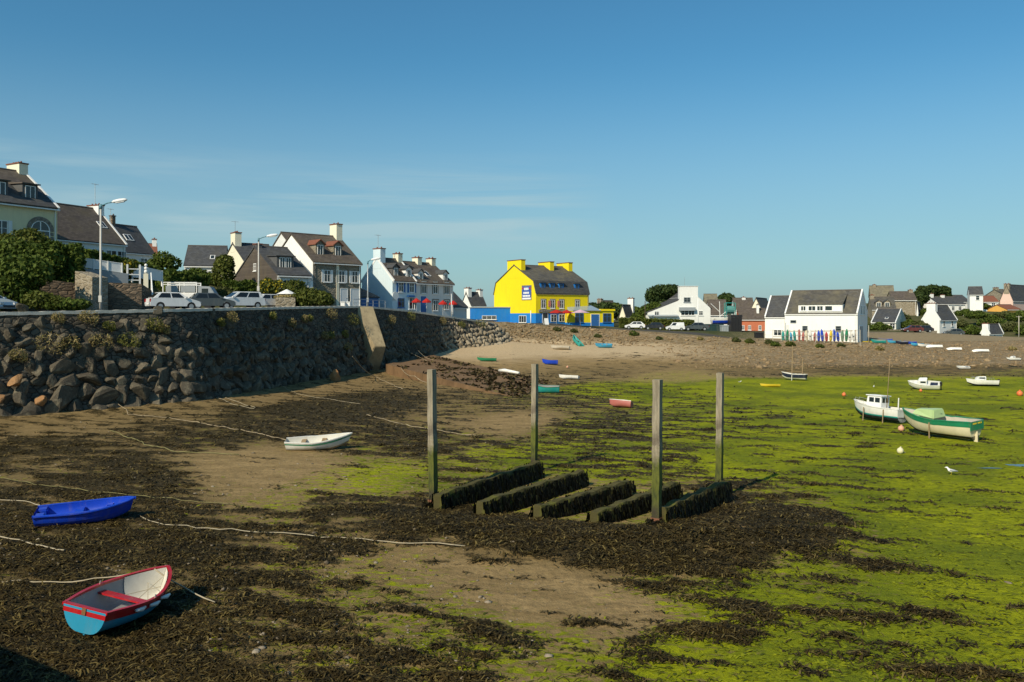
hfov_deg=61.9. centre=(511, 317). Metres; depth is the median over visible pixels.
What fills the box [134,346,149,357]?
boulder
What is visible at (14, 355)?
wall plant
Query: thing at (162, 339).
boulder
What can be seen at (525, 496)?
grid beam
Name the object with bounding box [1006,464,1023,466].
puddle
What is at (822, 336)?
kayak
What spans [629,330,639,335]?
bank bush
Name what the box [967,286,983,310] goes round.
white tower house
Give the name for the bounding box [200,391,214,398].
boulder
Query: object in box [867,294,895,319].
stone house
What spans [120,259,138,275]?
garden shrub
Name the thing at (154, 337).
boulder
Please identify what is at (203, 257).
slate house
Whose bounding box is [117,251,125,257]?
window
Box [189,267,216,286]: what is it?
garden shrub
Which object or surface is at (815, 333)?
wire fence
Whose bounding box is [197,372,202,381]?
boulder
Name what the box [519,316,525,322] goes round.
window
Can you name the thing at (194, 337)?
boulder
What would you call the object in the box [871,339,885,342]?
rowing dinghy
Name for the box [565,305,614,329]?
yellow annex
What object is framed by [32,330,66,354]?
wall plant
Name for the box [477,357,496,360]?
rowing dinghy
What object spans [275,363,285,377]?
boulder
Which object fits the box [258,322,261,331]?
boulder
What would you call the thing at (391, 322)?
wall plant
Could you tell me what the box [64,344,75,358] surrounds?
boulder
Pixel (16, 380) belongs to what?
boulder
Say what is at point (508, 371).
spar
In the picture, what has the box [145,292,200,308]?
parked car
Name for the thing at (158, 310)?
boulder
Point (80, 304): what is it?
garden shrub
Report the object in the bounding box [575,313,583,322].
window
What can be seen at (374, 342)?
buttress
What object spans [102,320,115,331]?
wall plant
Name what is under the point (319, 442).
clinker dinghy
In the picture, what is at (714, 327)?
skip
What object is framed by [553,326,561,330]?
bank bush
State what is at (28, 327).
boulder
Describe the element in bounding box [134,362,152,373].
boulder
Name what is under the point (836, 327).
window
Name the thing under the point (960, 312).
garden shrub
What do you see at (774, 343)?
bank bush
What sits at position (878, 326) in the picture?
garden shrub
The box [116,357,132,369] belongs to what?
boulder
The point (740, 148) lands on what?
sky
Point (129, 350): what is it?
boulder
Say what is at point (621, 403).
rowing dinghy
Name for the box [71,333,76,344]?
boulder
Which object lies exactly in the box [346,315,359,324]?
wall plant
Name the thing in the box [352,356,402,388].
mooring rope
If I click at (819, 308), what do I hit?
window
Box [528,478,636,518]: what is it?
grid beam
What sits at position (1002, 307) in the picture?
orange house
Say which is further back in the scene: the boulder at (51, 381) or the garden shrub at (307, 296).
the garden shrub at (307, 296)
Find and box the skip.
[695,324,723,330]
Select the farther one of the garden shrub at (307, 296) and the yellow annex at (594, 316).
the yellow annex at (594, 316)
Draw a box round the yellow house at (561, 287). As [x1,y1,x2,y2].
[493,259,589,326]
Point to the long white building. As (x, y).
(817, 310)
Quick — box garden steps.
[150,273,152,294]
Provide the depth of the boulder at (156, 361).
56.30 m
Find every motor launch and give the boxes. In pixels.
[908,378,941,389]
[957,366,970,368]
[966,376,999,385]
[1007,356,1020,360]
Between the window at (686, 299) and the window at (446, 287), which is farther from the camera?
the window at (686, 299)
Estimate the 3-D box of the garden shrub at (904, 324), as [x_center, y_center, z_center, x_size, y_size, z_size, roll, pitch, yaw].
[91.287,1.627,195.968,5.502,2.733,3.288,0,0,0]
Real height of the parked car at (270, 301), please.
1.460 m
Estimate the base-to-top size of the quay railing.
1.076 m
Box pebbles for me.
[0,403,1022,681]
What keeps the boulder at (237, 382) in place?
on the sea wall at (184, 322)
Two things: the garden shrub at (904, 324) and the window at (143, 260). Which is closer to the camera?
the window at (143, 260)
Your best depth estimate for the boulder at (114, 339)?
54.64 m
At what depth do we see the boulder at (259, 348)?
67.95 m
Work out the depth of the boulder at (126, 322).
55.47 m
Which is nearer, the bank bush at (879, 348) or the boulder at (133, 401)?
the boulder at (133, 401)
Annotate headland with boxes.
[472,303,1023,342]
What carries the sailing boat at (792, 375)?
on the tidal flat
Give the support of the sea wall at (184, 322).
on the ground
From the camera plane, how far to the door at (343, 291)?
108.09 m
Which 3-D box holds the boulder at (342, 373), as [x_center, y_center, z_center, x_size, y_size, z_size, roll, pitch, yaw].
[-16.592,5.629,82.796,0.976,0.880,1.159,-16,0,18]
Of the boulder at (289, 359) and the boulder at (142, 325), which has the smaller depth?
the boulder at (142, 325)
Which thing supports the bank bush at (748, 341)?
on the shingle
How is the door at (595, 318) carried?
in the yellow annex at (594, 316)
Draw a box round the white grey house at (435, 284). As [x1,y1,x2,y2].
[403,256,454,316]
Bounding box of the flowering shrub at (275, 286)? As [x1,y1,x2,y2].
[256,276,285,294]
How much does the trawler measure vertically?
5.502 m
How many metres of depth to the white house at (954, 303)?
242.07 m
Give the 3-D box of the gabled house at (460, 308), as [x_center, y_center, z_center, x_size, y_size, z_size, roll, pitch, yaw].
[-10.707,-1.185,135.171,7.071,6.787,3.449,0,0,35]
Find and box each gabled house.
[226,221,268,279]
[453,291,467,318]
[644,277,711,323]
[751,297,767,308]
[999,283,1023,309]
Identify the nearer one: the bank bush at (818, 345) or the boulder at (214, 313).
the boulder at (214, 313)
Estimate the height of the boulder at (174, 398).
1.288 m
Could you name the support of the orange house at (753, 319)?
on the headland
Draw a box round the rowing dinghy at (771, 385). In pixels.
[760,383,780,386]
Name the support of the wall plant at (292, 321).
attached to the sea wall at (184, 322)
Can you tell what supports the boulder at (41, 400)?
on the boulder at (30, 408)
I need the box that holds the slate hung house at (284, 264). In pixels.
[234,243,312,289]
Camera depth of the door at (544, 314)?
147.99 m
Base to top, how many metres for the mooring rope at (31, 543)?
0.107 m
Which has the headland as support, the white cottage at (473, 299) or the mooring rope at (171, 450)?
the white cottage at (473, 299)
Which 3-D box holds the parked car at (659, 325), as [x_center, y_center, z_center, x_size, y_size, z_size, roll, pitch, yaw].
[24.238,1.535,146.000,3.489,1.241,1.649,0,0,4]
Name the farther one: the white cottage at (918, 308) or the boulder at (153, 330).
the white cottage at (918, 308)
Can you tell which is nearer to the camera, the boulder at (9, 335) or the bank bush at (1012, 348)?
the boulder at (9, 335)
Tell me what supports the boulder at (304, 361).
attached to the sea wall at (184, 322)
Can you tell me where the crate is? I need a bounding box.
[754,332,763,337]
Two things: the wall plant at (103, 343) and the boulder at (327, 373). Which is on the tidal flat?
the boulder at (327, 373)
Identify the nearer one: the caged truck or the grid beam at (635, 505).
the grid beam at (635, 505)
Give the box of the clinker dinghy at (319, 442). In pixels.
[284,432,351,450]
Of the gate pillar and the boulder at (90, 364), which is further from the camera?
the gate pillar
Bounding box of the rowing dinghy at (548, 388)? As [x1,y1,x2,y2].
[538,384,559,392]
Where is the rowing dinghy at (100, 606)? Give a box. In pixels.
[62,565,171,634]
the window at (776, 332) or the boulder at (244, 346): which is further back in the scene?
the window at (776, 332)
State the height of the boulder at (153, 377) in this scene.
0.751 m
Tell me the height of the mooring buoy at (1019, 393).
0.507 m
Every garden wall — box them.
[2,280,74,310]
[75,271,107,310]
[84,268,127,282]
[108,283,141,309]
[142,284,154,309]
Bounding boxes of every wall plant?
[7,347,27,362]
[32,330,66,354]
[50,312,65,323]
[62,335,81,348]
[77,310,99,326]
[89,332,113,350]
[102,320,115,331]
[117,331,140,348]
[145,317,163,331]
[158,324,170,334]
[216,317,225,326]
[226,311,238,323]
[268,311,276,319]
[288,318,296,326]
[301,314,308,322]
[321,331,328,339]
[326,307,337,319]
[328,330,334,338]
[341,329,348,337]
[344,342,352,350]
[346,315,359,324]
[387,315,396,324]
[406,310,415,320]
[439,317,446,324]
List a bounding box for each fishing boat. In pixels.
[854,361,905,422]
[902,407,983,441]
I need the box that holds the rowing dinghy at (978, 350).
[972,349,988,351]
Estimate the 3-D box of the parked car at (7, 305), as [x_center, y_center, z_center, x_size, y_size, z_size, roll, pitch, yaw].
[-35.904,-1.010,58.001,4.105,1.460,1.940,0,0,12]
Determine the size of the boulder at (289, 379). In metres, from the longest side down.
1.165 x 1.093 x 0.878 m
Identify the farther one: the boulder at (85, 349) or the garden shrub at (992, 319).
the garden shrub at (992, 319)
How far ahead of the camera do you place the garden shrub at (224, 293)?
93.37 m
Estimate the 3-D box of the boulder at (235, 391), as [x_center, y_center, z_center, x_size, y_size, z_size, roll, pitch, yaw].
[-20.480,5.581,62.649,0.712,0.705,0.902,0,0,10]
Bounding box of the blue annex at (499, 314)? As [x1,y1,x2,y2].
[469,307,510,321]
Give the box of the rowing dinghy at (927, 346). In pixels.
[926,345,942,347]
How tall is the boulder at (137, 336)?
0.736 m
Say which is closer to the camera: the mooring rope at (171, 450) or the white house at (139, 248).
the mooring rope at (171, 450)
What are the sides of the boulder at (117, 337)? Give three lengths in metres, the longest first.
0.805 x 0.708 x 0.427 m
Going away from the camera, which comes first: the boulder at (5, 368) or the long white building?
the boulder at (5, 368)
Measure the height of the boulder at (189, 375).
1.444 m
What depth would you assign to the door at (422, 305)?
119.22 m
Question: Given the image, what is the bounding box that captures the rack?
[782,330,855,342]
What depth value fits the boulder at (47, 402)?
50.56 m
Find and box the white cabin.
[980,322,1003,335]
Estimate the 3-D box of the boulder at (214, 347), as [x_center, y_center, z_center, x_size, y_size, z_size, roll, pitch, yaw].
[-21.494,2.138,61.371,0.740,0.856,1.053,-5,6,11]
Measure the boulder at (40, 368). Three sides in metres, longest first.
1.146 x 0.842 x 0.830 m
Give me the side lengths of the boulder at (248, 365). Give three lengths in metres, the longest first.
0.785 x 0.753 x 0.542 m
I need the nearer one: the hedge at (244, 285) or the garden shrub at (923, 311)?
the hedge at (244, 285)
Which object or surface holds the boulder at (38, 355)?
attached to the sea wall at (184, 322)
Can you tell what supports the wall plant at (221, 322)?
attached to the sea wall at (184, 322)
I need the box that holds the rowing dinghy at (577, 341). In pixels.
[572,334,583,345]
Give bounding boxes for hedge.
[12,240,86,279]
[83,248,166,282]
[154,268,210,292]
[220,279,268,291]
[618,317,694,332]
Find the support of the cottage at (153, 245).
on the hillside
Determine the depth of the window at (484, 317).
152.45 m
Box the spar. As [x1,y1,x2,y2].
[498,369,519,373]
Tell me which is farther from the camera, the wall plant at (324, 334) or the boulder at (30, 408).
the wall plant at (324, 334)
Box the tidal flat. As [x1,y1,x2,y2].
[0,322,1023,681]
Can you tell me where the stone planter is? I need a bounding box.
[276,297,294,306]
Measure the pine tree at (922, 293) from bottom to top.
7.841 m
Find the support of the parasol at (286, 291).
on the hillside
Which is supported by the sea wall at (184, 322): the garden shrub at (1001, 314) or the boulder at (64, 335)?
the boulder at (64, 335)
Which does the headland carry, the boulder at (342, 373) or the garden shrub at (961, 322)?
the garden shrub at (961, 322)
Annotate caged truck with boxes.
[162,282,217,308]
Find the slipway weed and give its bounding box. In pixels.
[397,356,549,397]
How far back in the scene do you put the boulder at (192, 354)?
58.43 m
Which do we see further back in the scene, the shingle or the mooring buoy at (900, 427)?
the shingle
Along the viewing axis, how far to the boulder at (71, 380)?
51.78 m
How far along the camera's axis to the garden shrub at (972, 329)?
191.34 m
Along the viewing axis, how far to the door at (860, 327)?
132.22 m
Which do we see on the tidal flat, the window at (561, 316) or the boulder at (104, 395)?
the boulder at (104, 395)
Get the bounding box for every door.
[340,288,347,305]
[350,289,358,305]
[420,296,426,311]
[542,312,547,322]
[591,314,599,325]
[859,326,862,340]
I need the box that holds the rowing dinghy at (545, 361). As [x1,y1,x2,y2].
[542,359,557,363]
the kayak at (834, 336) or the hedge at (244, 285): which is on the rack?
the kayak at (834, 336)
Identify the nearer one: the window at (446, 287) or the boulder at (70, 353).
the boulder at (70, 353)
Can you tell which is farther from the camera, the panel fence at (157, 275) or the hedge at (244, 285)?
the hedge at (244, 285)
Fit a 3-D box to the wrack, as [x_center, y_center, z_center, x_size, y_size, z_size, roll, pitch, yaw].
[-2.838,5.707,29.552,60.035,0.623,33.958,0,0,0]
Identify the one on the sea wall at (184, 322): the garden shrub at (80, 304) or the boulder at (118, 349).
the boulder at (118, 349)
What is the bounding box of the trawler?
[710,301,735,324]
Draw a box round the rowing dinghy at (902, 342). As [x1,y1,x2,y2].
[896,341,908,343]
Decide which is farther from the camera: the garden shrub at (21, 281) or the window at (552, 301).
the window at (552, 301)
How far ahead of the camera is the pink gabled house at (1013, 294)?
238.05 m
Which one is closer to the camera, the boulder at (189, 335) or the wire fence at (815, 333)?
the boulder at (189, 335)
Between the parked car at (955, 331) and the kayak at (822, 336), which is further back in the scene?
the parked car at (955, 331)
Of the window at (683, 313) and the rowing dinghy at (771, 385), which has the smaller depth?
the rowing dinghy at (771, 385)
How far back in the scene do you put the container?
157.06 m
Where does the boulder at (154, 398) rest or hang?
on the tidal flat
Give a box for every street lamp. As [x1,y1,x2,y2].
[98,198,126,309]
[257,234,277,291]
[367,257,380,305]
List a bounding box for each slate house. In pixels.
[183,245,227,272]
[272,231,289,246]
[707,299,728,337]
[731,296,752,314]
[953,295,966,308]
[986,287,1003,303]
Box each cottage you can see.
[148,238,157,253]
[462,287,486,318]
[597,298,614,319]
[618,297,634,317]
[916,301,922,315]
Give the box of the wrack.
[0,426,1023,681]
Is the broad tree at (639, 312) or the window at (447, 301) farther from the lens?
the broad tree at (639, 312)
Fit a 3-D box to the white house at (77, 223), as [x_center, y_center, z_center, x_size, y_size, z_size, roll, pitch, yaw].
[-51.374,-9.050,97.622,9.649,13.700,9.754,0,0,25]
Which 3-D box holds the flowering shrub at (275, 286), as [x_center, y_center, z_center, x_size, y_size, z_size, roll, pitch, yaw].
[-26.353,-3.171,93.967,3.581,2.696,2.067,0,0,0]
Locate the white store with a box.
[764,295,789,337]
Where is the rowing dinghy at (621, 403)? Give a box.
[610,399,633,407]
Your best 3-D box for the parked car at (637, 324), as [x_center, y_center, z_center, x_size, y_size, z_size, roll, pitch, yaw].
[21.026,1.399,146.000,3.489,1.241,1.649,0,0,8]
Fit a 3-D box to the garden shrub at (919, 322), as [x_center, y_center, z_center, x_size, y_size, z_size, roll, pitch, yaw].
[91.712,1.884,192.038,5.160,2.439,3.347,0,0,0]
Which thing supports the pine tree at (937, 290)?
on the headland
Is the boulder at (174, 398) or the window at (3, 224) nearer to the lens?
the boulder at (174, 398)
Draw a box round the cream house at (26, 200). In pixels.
[0,161,59,240]
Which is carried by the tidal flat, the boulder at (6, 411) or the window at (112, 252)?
the boulder at (6, 411)
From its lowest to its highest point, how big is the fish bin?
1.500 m
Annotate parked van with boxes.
[665,322,684,330]
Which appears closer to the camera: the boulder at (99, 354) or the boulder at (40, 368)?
the boulder at (40, 368)
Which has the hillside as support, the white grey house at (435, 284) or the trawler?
the white grey house at (435, 284)
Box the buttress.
[358,307,385,369]
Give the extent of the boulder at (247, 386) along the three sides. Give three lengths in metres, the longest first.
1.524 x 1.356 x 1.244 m
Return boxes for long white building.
[784,289,867,342]
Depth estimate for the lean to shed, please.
112.89 m
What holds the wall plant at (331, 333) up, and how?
attached to the sea wall at (184, 322)
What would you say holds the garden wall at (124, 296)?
on the hillside
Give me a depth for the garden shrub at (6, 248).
70.10 m
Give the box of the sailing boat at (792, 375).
[781,345,807,380]
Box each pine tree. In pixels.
[644,284,677,302]
[914,285,931,308]
[928,284,950,296]
[942,285,952,295]
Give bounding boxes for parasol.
[277,289,295,293]
[412,298,420,310]
[422,298,430,312]
[550,310,562,323]
[563,310,570,324]
[571,310,588,312]
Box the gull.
[944,467,957,474]
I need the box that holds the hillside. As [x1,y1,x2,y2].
[0,278,274,311]
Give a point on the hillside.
(155, 289)
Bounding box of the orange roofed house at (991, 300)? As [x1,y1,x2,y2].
[983,295,998,310]
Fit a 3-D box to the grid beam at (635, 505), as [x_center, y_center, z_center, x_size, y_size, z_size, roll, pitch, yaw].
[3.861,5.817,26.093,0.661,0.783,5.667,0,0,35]
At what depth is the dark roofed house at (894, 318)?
194.56 m
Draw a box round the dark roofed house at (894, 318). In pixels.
[871,308,905,329]
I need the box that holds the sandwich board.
[543,318,548,324]
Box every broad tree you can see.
[593,301,620,318]
[612,302,621,319]
[630,301,660,318]
[717,292,734,305]
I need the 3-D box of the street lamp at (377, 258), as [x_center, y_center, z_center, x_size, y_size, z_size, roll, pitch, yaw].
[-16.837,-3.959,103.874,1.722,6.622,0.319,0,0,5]
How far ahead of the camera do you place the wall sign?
149.03 m
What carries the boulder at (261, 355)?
on the sea wall at (184, 322)
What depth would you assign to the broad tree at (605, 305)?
189.02 m
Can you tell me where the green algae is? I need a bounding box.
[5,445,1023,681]
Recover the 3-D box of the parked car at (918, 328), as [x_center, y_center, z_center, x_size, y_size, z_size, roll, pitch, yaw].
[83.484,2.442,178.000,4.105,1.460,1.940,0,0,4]
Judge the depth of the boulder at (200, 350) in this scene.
59.41 m
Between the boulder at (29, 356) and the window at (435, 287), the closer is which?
the boulder at (29, 356)
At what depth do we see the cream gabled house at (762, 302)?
202.62 m
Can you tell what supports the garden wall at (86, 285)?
on the hillside
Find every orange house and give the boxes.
[736,303,765,330]
[986,304,1021,311]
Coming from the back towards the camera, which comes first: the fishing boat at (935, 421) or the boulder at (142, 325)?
the boulder at (142, 325)
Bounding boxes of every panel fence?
[84,258,122,272]
[131,266,162,285]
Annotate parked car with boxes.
[0,295,16,311]
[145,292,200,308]
[189,293,235,307]
[224,291,265,307]
[246,294,276,306]
[625,322,644,328]
[643,322,663,329]
[685,322,708,330]
[901,325,923,331]
[914,325,933,331]
[942,329,964,333]
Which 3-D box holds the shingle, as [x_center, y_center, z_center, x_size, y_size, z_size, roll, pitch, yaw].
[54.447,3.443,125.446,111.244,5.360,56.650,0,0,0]
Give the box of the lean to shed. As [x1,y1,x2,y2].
[361,288,379,306]
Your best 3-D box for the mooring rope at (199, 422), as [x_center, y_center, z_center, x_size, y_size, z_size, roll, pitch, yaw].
[-19.476,5.333,48.936,23.036,1.300,1.389,0,0,43]
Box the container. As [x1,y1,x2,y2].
[727,315,741,331]
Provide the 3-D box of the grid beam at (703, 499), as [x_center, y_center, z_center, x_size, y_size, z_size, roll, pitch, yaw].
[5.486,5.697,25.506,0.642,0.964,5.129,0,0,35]
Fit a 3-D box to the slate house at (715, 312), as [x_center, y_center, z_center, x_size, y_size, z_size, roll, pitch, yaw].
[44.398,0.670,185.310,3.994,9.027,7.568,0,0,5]
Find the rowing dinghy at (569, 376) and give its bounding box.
[559,374,579,378]
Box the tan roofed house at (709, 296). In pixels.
[703,294,717,303]
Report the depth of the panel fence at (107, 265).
75.56 m
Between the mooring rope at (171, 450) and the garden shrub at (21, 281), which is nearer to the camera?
the mooring rope at (171, 450)
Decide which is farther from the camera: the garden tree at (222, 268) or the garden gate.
the garden tree at (222, 268)
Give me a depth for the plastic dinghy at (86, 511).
24.83 m
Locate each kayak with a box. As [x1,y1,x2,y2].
[798,329,800,340]
[809,330,811,340]
[820,329,823,341]
[833,329,835,341]
[841,331,843,341]
[845,329,847,341]
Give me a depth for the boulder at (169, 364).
57.00 m
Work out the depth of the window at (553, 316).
149.10 m
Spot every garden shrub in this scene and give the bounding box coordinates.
[0,227,50,255]
[0,237,66,275]
[0,252,56,310]
[20,290,70,310]
[40,297,92,310]
[53,269,74,282]
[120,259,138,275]
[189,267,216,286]
[215,284,237,295]
[283,279,306,294]
[291,287,334,305]
[867,322,892,329]
[901,318,915,328]
[908,320,930,325]
[919,308,926,314]
[954,309,973,315]
[957,318,969,327]
[958,324,981,334]
[963,310,989,318]
[976,314,1006,327]
[983,303,991,309]
[993,311,1010,317]
[1000,321,1023,331]
[1005,310,1023,321]
[1013,323,1023,335]
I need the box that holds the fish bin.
[720,325,728,331]
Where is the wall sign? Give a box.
[522,285,531,299]
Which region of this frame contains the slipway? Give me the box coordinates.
[386,355,549,395]
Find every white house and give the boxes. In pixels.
[55,184,127,257]
[109,208,154,262]
[921,302,957,332]
[923,293,965,311]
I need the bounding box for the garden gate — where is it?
[126,264,140,283]
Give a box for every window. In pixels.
[0,220,7,233]
[31,221,49,237]
[106,250,116,254]
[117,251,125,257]
[140,258,147,262]
[323,270,331,282]
[338,271,344,282]
[351,271,358,283]
[398,283,404,292]
[398,298,404,307]
[408,298,415,309]
[409,283,413,292]
[421,281,425,293]
[433,285,438,294]
[433,300,437,310]
[444,282,449,294]
[444,300,449,309]
[482,315,496,319]
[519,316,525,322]
[541,300,545,308]
[550,300,554,308]
[551,314,555,321]
[559,300,563,308]
[559,314,564,321]
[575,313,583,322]
[602,313,611,322]
[680,311,688,315]
[683,297,690,302]
[688,311,694,315]
[774,330,781,335]
[800,306,806,311]
[807,306,815,311]
[817,306,822,310]
[825,306,832,310]
[835,326,840,332]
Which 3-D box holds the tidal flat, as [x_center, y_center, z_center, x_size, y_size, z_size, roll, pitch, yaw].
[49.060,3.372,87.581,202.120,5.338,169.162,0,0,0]
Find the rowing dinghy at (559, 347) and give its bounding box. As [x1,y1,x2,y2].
[551,345,569,348]
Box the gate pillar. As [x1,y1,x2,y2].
[143,264,147,287]
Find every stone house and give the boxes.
[282,222,362,305]
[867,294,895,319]
[868,284,893,297]
[887,289,916,315]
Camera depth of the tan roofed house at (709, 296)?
207.58 m
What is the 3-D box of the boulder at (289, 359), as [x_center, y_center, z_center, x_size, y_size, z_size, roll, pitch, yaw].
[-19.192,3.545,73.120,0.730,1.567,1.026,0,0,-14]
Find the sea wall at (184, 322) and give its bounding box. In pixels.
[0,306,507,410]
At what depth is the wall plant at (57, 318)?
52.31 m
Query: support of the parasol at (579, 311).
on the headland
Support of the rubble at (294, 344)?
attached to the sea wall at (184, 322)
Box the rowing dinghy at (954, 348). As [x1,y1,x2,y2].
[946,347,961,349]
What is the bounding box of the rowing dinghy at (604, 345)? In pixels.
[595,343,611,347]
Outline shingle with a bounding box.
[505,322,1023,368]
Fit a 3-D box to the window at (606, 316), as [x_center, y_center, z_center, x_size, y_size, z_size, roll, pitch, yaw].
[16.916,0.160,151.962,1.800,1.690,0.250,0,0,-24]
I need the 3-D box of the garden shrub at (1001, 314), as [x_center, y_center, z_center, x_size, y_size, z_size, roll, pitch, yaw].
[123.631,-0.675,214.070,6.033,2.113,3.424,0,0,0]
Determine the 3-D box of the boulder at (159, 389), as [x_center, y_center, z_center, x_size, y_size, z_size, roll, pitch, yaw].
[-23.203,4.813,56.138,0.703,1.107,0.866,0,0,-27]
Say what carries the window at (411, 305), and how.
in the pale blue house at (392, 282)
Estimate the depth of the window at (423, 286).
119.39 m
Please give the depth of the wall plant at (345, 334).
84.88 m
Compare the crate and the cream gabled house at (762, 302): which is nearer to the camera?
the crate
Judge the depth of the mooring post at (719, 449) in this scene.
28.09 m
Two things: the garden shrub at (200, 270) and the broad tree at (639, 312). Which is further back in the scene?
the broad tree at (639, 312)
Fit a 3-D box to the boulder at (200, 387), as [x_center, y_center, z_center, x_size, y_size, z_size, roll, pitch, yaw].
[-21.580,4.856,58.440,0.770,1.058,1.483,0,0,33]
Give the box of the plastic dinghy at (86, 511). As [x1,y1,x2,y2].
[31,496,135,526]
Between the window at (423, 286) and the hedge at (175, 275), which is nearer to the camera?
the hedge at (175, 275)
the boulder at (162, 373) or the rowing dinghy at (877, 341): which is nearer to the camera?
the boulder at (162, 373)
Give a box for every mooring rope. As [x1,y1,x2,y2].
[0,536,63,550]
[5,478,233,504]
[6,573,128,582]
[110,430,238,454]
[118,404,285,439]
[140,516,464,545]
[154,569,214,602]
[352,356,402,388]
[366,414,477,435]
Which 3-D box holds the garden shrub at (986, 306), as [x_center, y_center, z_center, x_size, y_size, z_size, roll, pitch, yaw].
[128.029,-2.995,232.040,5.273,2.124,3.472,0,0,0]
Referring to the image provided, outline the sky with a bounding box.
[0,0,1023,306]
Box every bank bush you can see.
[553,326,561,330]
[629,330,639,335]
[732,337,741,341]
[744,338,754,343]
[764,339,772,344]
[770,341,781,346]
[785,341,795,345]
[815,343,824,347]
[836,343,845,346]
[875,346,883,350]
[1008,346,1017,349]
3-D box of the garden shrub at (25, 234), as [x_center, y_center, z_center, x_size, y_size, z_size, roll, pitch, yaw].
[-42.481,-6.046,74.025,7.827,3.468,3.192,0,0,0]
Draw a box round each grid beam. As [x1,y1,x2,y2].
[429,460,544,509]
[473,469,588,515]
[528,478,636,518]
[585,481,682,523]
[662,480,733,523]
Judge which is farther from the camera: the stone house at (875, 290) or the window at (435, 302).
the stone house at (875, 290)
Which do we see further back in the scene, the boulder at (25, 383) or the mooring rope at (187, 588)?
the boulder at (25, 383)
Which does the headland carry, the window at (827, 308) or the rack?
the rack
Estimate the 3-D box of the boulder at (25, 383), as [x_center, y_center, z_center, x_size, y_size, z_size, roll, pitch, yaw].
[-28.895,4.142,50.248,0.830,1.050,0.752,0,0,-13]
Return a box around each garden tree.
[146,250,181,269]
[211,254,236,285]
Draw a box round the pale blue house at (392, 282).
[361,235,416,310]
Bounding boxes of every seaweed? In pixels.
[0,372,1023,438]
[0,421,1023,681]
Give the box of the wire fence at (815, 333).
[764,330,859,342]
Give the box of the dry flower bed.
[273,294,294,298]
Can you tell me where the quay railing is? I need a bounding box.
[353,299,384,305]
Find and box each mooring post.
[421,369,437,508]
[531,364,544,470]
[645,379,665,525]
[715,373,723,481]
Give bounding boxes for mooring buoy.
[897,447,905,453]
[898,425,905,430]
[1016,390,1022,395]
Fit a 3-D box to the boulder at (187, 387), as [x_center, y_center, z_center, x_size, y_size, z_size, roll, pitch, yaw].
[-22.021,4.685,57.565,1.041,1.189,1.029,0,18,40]
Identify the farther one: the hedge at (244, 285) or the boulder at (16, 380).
the hedge at (244, 285)
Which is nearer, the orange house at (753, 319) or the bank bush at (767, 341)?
the bank bush at (767, 341)
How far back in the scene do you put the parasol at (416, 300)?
111.73 m
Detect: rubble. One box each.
[135,311,447,372]
[440,317,512,349]
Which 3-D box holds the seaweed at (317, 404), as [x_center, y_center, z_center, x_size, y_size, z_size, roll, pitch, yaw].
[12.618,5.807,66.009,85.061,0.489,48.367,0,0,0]
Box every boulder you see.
[0,349,9,357]
[0,360,11,375]
[0,380,8,392]
[0,392,12,403]
[0,394,4,402]
[0,406,12,415]
[3,352,15,362]
[4,328,14,342]
[7,374,22,386]
[11,384,27,406]
[12,318,24,327]
[13,401,44,415]
[14,338,34,347]
[15,303,28,311]
[15,350,31,360]
[21,378,29,394]
[22,323,35,331]
[23,358,35,374]
[29,374,46,385]
[31,363,45,377]
[34,316,45,328]
[34,350,42,362]
[34,394,50,408]
[35,395,46,405]
[37,332,45,339]
[44,396,61,412]
[45,372,57,390]
[49,333,55,339]
[49,357,76,373]
[49,372,79,389]
[49,384,78,411]
[54,333,71,348]
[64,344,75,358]
[66,398,82,411]
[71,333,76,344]
[75,359,84,370]
[76,372,101,386]
[77,383,94,401]
[78,342,93,356]
[80,331,98,344]
[84,357,96,373]
[87,386,118,406]
[87,404,107,409]
[91,346,107,361]
[103,359,119,376]
[103,377,115,385]
[104,334,116,342]
[106,402,122,407]
[113,322,123,330]
[113,344,123,352]
[114,333,127,342]
[114,382,128,403]
[115,375,127,385]
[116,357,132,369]
[119,319,129,329]
[122,395,141,406]
[126,345,133,352]
[129,382,149,400]
[131,335,142,345]
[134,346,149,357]
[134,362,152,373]
[134,375,143,383]
[138,318,149,330]
[140,332,147,339]
[147,373,157,382]
[149,393,161,404]
[151,334,157,340]
[151,354,162,369]
[152,321,163,332]
[153,306,162,314]
[153,344,169,355]
[154,385,164,395]
[155,366,167,386]
[157,334,172,344]
[161,317,171,326]
[165,361,173,367]
[166,346,172,359]
[167,382,177,392]
[170,371,182,381]
[171,395,180,402]
[173,347,186,357]
[173,357,185,368]
[180,369,195,382]
[180,380,195,395]
[181,394,197,401]
[185,331,192,338]
[185,345,197,360]
[186,360,195,368]
[190,380,206,392]
[192,333,197,342]
[195,355,201,366]
[196,345,204,359]
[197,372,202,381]
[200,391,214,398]
[204,360,212,367]
[208,341,218,352]
[211,308,215,318]
[213,392,222,397]
[215,355,222,365]
[220,379,230,390]
[221,390,231,395]
[231,388,239,393]
[232,376,242,389]
[235,332,242,341]
[239,342,248,351]
[242,381,251,392]
[246,362,250,370]
[252,332,258,342]
[256,344,263,351]
[257,350,265,361]
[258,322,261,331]
[263,381,270,388]
[264,352,269,359]
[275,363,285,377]
[286,376,292,384]
[287,350,291,363]
[290,362,294,371]
[298,376,304,381]
[301,356,308,368]
[303,373,308,380]
[307,359,311,367]
[309,373,316,380]
[324,370,329,377]
[329,369,340,380]
[333,351,339,360]
[334,362,341,371]
[339,370,345,375]
[340,351,345,361]
[346,347,350,357]
[350,366,356,373]
[351,351,356,361]
[361,354,366,362]

